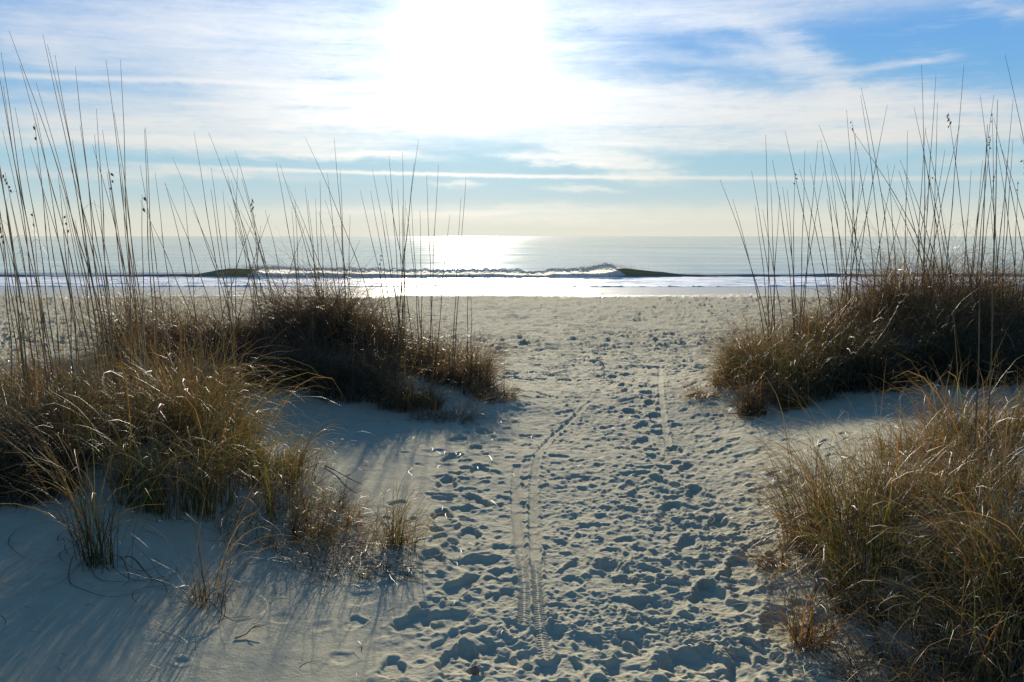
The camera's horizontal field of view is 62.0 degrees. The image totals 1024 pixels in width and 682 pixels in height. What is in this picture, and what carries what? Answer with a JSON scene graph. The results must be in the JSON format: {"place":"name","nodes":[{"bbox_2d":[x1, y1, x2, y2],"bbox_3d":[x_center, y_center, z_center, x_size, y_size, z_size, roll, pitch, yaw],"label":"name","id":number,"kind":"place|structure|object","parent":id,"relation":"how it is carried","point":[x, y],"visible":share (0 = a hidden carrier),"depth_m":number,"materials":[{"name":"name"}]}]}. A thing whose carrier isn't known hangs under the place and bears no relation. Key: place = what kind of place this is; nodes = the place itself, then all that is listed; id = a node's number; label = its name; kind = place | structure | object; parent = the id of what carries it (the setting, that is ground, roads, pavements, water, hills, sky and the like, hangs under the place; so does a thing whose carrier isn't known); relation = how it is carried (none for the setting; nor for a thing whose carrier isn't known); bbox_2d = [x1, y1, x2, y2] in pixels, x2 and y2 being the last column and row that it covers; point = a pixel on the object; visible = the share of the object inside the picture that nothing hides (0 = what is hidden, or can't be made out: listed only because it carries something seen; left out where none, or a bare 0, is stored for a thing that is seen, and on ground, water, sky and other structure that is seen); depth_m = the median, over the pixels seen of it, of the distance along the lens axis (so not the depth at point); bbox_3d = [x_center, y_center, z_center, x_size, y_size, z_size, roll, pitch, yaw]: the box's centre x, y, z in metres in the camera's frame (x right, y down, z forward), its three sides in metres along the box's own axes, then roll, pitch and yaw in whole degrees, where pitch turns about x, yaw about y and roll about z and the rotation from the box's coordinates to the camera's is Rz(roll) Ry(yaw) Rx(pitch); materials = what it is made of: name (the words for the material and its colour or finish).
{"place":"outdoors","nodes":[
{"label":"outdoors","id":0,"kind":"place"},
{"bbox_2d":[470,665,478,675],"bbox_3d":[-0.130,1.157,2.984,0.033,0.043,0.027,-4,0,14],"label":"clod","id":1,"kind":"object","parent":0,"point":[474,669],"visible":1,"depth_m":2.98,"materials":[{"name":"grey sand"}]},
{"bbox_2d":[0,287,1023,681],"bbox_3d":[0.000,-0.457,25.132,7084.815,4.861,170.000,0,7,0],"label":"beach sand","id":2,"kind":"structure","parent":0,"point":[532,581],"depth_m":4.26,"materials":[{"name":"beige sand"}]},
{"bbox_2d":[0,323,102,402],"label":"grass clump","id":3,"kind":"object","parent":2,"relation":"on","point":[17,366],"visible":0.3,"depth_m":7.89,"materials":[{"name":"brown plant"}]},
{"bbox_2d":[0,348,164,516],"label":"grass clump","id":4,"kind":"object","parent":2,"relation":"on","point":[8,463],"visible":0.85,"depth_m":4.17,"materials":[{"name":"brown plant"}]},
{"bbox_2d":[0,315,199,472],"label":"grass clump","id":5,"kind":"object","parent":2,"relation":"on","point":[85,405],"visible":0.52,"depth_m":4.74,"materials":[{"name":"brown plant"}]},
{"bbox_2d":[0,32,209,424],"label":"sea oats clump","id":6,"kind":"object","parent":2,"relation":"on","point":[44,350],"visible":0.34,"depth_m":5.50,"materials":[{"name":"brown plant"}]},
{"bbox_2d":[0,374,225,604],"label":"grass tuft","id":7,"kind":"object","parent":2,"relation":"on","point":[93,556],"visible":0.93,"depth_m":3.52,"materials":[{"name":"plant"}]},
{"bbox_2d":[55,303,266,407],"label":"grass clump","id":8,"kind":"object","parent":2,"relation":"on","point":[176,375],"visible":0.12,"depth_m":7.64,"materials":[{"name":"brown plant"}]},
{"bbox_2d":[50,132,285,373],"bbox_3d":[-3.610,-0.905,8.639,2.218,2.372,2.338,-5,8,-34],"label":"sea oats clump","id":9,"kind":"object","parent":2,"relation":"on","point":[179,337],"visible":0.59,"depth_m":8.57,"materials":[{"name":"brown plant"}]},
{"bbox_2d":[63,60,277,433],"bbox_3d":[-2.264,-0.572,5.678,1.497,2.574,1.395,0,7,0],"label":"sea oats clump","id":10,"kind":"object","parent":2,"relation":"on","point":[129,316],"visible":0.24,"depth_m":5.63,"materials":[{"name":"brown plant"}]},
{"bbox_2d":[4,305,345,534],"bbox_3d":[-1.605,0.347,4.292,1.484,1.126,1.548,1,7,10],"label":"grass clump","id":11,"kind":"object","parent":2,"relation":"on","point":[196,479],"visible":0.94,"depth_m":4.21,"materials":[{"name":"brown plant"}]},
{"bbox_2d":[48,292,326,484],"bbox_3d":[-1.855,0.211,4.967,1.464,1.099,1.517,7,10,44],"label":"grass clump","id":12,"kind":"object","parent":2,"relation":"on","point":[170,401],"visible":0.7,"depth_m":4.90,"materials":[{"name":"brown plant"}]},
{"bbox_2d":[117,451,317,635],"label":"grass tuft","id":13,"kind":"object","parent":2,"relation":"on","point":[202,596],"visible":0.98,"depth_m":3.42,"materials":[{"name":"brown plant"}]},
{"bbox_2d":[136,365,354,500],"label":"grass clump","id":14,"kind":"object","parent":2,"relation":"on","point":[301,461],"visible":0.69,"depth_m":4.80,"materials":[{"name":"brown plant"}]},
{"bbox_2d":[235,624,264,638],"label":"twig","id":15,"kind":"object","parent":2,"relation":"on","point":[255,626],"visible":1,"depth_m":3.22,"materials":[{"name":"brown wood"}]},
{"bbox_2d":[174,151,342,354],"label":"sea oats clump","id":16,"kind":"object","parent":2,"relation":"on","point":[254,329],"visible":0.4,"depth_m":8.96,"materials":[{"name":"brown plant"}]},
{"bbox_2d":[164,290,357,399],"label":"grass clump","id":17,"kind":"object","parent":2,"relation":"on","point":[266,360],"visible":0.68,"depth_m":8.05,"materials":[{"name":"brown plant"}]},
{"bbox_2d":[136,451,405,570],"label":"grass clump","id":18,"kind":"object","parent":2,"relation":"on","point":[295,533],"visible":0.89,"depth_m":4.18,"materials":[{"name":"brown plant"}]},
{"bbox_2d":[212,429,396,535],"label":"grass clump","id":19,"kind":"object","parent":2,"relation":"on","point":[302,499],"visible":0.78,"depth_m":4.49,"materials":[{"name":"brown plant"}]},
{"bbox_2d":[189,138,444,382],"bbox_3d":[-1.973,-0.875,9.102,2.812,2.567,2.940,-4,8,-27],"label":"sea oats clump","id":20,"kind":"object","parent":2,"relation":"on","point":[322,307],"visible":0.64,"depth_m":8.83,"materials":[{"name":"brown plant"}]},
{"bbox_2d":[243,302,427,410],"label":"grass clump","id":21,"kind":"object","parent":2,"relation":"on","point":[352,372],"visible":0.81,"depth_m":7.96,"materials":[{"name":"brown plant"}]},
{"bbox_2d":[248,497,430,585],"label":"grass tuft","id":22,"kind":"object","parent":2,"relation":"on","point":[368,567],"visible":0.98,"depth_m":3.89,"materials":[{"name":"brown plant"}]},
{"bbox_2d":[325,465,359,483],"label":"twig","id":23,"kind":"object","parent":2,"relation":"on","point":[342,474],"visible":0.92,"depth_m":5.25,"materials":[{"name":"brown wood"}]},
{"bbox_2d":[251,466,464,575],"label":"grass tuft","id":24,"kind":"object","parent":2,"relation":"on","point":[358,525],"visible":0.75,"depth_m":4.26,"materials":[{"name":"brown plant"}]},
{"bbox_2d":[357,546,381,563],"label":"twig","id":25,"kind":"object","parent":2,"relation":"on","point":[369,555],"visible":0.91,"depth_m":4.04,"materials":[{"name":"grey wood"}]},
{"bbox_2d":[302,469,448,555],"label":"grass tuft","id":26,"kind":"object","parent":2,"relation":"on","point":[397,531],"visible":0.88,"depth_m":4.24,"materials":[{"name":"brown plant"}]},
{"bbox_2d":[346,338,456,414],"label":"grass clump","id":27,"kind":"object","parent":2,"relation":"on","point":[389,396],"visible":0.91,"depth_m":7.77,"materials":[{"name":"brown plant"}]},
{"bbox_2d":[315,140,489,380],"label":"sea oats clump","id":28,"kind":"object","parent":2,"relation":"on","point":[414,346],"visible":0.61,"depth_m":8.91,"materials":[{"name":"brown plant"}]},
{"bbox_2d":[380,385,514,424],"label":"grass tuft","id":29,"kind":"object","parent":2,"relation":"on","point":[439,416],"visible":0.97,"depth_m":7.47,"materials":[{"name":"brown plant"}]},
{"bbox_2d":[397,316,524,396],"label":"grass clump","id":30,"kind":"object","parent":2,"relation":"on","point":[466,363],"visible":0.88,"depth_m":8.62,"materials":[{"name":"brown plant"}]},
{"bbox_2d":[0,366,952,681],"bbox_3d":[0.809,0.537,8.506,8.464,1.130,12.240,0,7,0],"label":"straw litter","id":31,"kind":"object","parent":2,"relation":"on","point":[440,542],"visible":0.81,"depth_m":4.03,"materials":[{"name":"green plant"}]},
{"bbox_2d":[452,351,524,403],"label":"grass clump","id":32,"kind":"object","parent":2,"relation":"on","point":[477,390],"visible":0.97,"depth_m":8.29,"materials":[{"name":"brown plant"}]},
{"bbox_2d":[612,577,652,582],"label":"twig","id":33,"kind":"object","parent":2,"relation":"on","point":[631,579],"visible":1,"depth_m":3.81,"materials":[{"name":"wood"}]},
{"bbox_2d":[652,360,727,403],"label":"grass tuft","id":34,"kind":"object","parent":2,"relation":"on","point":[706,395],"visible":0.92,"depth_m":8.10,"materials":[{"name":"brown plant"}]},
{"bbox_2d":[702,640,743,658],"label":"twig","id":35,"kind":"object","parent":2,"relation":"on","point":[722,648],"visible":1,"depth_m":3.15,"materials":[{"name":"wood"}]},
{"bbox_2d":[696,353,802,421],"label":"grass tuft","id":36,"kind":"object","parent":2,"relation":"on","point":[750,404],"visible":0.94,"depth_m":7.24,"materials":[{"name":"brown plant"}]},
{"bbox_2d":[694,301,805,390],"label":"grass clump","id":37,"kind":"object","parent":2,"relation":"on","point":[721,375],"visible":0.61,"depth_m":8.28,"materials":[{"name":"brown plant"}]},
{"bbox_2d":[741,354,827,411],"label":"grass tuft","id":38,"kind":"object","parent":2,"relation":"on","point":[793,403],"visible":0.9,"depth_m":7.29,"materials":[{"name":"brown plant"}]},
{"bbox_2d":[691,132,881,391],"bbox_3d":[2.645,-0.816,8.491,1.933,2.508,1.849,0,7,0],"label":"sea oats clump","id":39,"kind":"object","parent":2,"relation":"on","point":[769,332],"visible":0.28,"depth_m":8.48,"materials":[{"name":"brown plant"}]},
{"bbox_2d":[711,493,879,582],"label":"grass tuft","id":40,"kind":"object","parent":2,"relation":"on","point":[804,551],"visible":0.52,"depth_m":3.90,"materials":[{"name":"brown plant"}]},
{"bbox_2d":[720,275,890,407],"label":"grass clump","id":41,"kind":"object","parent":2,"relation":"on","point":[814,379],"visible":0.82,"depth_m":7.65,"materials":[{"name":"brown plant"}]},
{"bbox_2d":[723,540,911,681],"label":"grass tuft","id":42,"kind":"object","parent":2,"relation":"on","point":[809,629],"visible":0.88,"depth_m":3.19,"materials":[{"name":"brown plant"}]},
{"bbox_2d":[749,89,961,352],"bbox_3d":[3.584,-1.150,8.680,2.214,2.800,2.001,2,7,16],"label":"sea oats clump","id":43,"kind":"object","parent":2,"relation":"on","point":[848,300],"visible":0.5,"depth_m":8.71,"materials":[{"name":"brown plant"}]},
{"bbox_2d":[705,370,1022,584],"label":"grass clump","id":44,"kind":"object","parent":2,"relation":"on","point":[815,494],"visible":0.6,"depth_m":4.01,"materials":[{"name":"brown plant"}]},
{"bbox_2d":[723,398,1021,644],"bbox_3d":[1.459,0.642,3.485,1.221,0.923,1.148,0,7,0],"label":"grass clump","id":45,"kind":"object","parent":2,"relation":"on","point":[858,571],"visible":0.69,"depth_m":3.46,"materials":[{"name":"brown plant"}]},
{"bbox_2d":[751,542,1017,681],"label":"grass tuft","id":46,"kind":"object","parent":2,"relation":"on","point":[866,657],"visible":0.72,"depth_m":2.97,"materials":[{"name":"brown plant"}]},
{"bbox_2d":[782,282,1014,400],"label":"grass clump","id":47,"kind":"object","parent":2,"relation":"on","point":[874,349],"visible":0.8,"depth_m":7.57,"materials":[{"name":"brown plant"}]},
{"bbox_2d":[849,387,978,462],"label":"grass tuft","id":48,"kind":"object","parent":2,"relation":"on","point":[909,447],"visible":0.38,"depth_m":4.95,"materials":[{"name":"brown plant"}]},
{"bbox_2d":[805,100,1023,521],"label":"sea oats clump","id":49,"kind":"object","parent":2,"relation":"on","point":[980,442],"visible":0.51,"depth_m":4.18,"materials":[{"name":"brown plant"}]},
{"bbox_2d":[809,65,1023,341],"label":"sea oats clump","id":50,"kind":"object","parent":2,"relation":"on","point":[905,293],"visible":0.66,"depth_m":8.48,"materials":[{"name":"brown plant"}]},
{"bbox_2d":[816,528,1023,681],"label":"grass clump","id":51,"kind":"object","parent":2,"relation":"on","point":[968,674],"visible":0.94,"depth_m":2.73,"materials":[{"name":"brown plant"}]},
{"bbox_2d":[822,422,1023,681],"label":"grass clump","id":52,"kind":"object","parent":2,"relation":"on","point":[1005,631],"visible":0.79,"depth_m":2.97,"materials":[{"name":"brown plant"}]},
{"bbox_2d":[830,393,1023,603],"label":"grass clump","id":53,"kind":"object","parent":2,"relation":"on","point":[988,505],"visible":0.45,"depth_m":3.61,"materials":[{"name":"brown plant"}]},
{"bbox_2d":[851,406,1023,664],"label":"grass clump","id":54,"kind":"object","parent":2,"relation":"on","point":[1016,573],"visible":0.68,"depth_m":2.96,"materials":[{"name":"brown plant"}]},
{"bbox_2d":[867,271,1023,390],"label":"grass clump","id":55,"kind":"object","parent":2,"relation":"on","point":[983,355],"visible":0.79,"depth_m":7.48,"materials":[{"name":"brown plant"}]},
{"bbox_2d":[869,359,1023,448],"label":"grass clump","id":56,"kind":"object","parent":2,"relation":"on","point":[983,412],"visible":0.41,"depth_m":5.25,"materials":[{"name":"brown plant"}]},
{"bbox_2d":[916,56,1023,343],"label":"sea oats clump","id":57,"kind":"object","parent":2,"relation":"on","point":[1003,267],"visible":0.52,"depth_m":8.31,"materials":[{"name":"brown plant"}]},
{"bbox_2d":[983,280,1023,382],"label":"grass clump","id":58,"kind":"object","parent":2,"relation":"on","point":[1012,339],"visible":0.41,"depth_m":7.63,"materials":[{"name":"brown plant"}]},
{"bbox_2d":[0,236,1023,286],"bbox_3d":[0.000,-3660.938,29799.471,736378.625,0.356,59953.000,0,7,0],"label":"sea","id":59,"kind":"structure","parent":0,"point":[701,254],"depth_m":150.29,"materials":[{"name":"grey liquid"}]},
{"bbox_2d":[0,260,1023,276],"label":"breaking wave","id":60,"kind":"object","parent":59,"relation":"on","point":[607,269],"visible":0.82,"depth_m":60.18,"materials":[{"name":"liquid"}]},
{"bbox_2d":[0,276,1023,286],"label":"sea foam","id":61,"kind":"object","parent":59,"relation":"on","point":[719,281],"visible":0.72,"depth_m":53.71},
{"bbox_2d":[0,0,1023,235],"label":"sky","id":62,"kind":"structure","parent":0,"point":[555,117],"materials":[{"name":"blue"}]}
]}

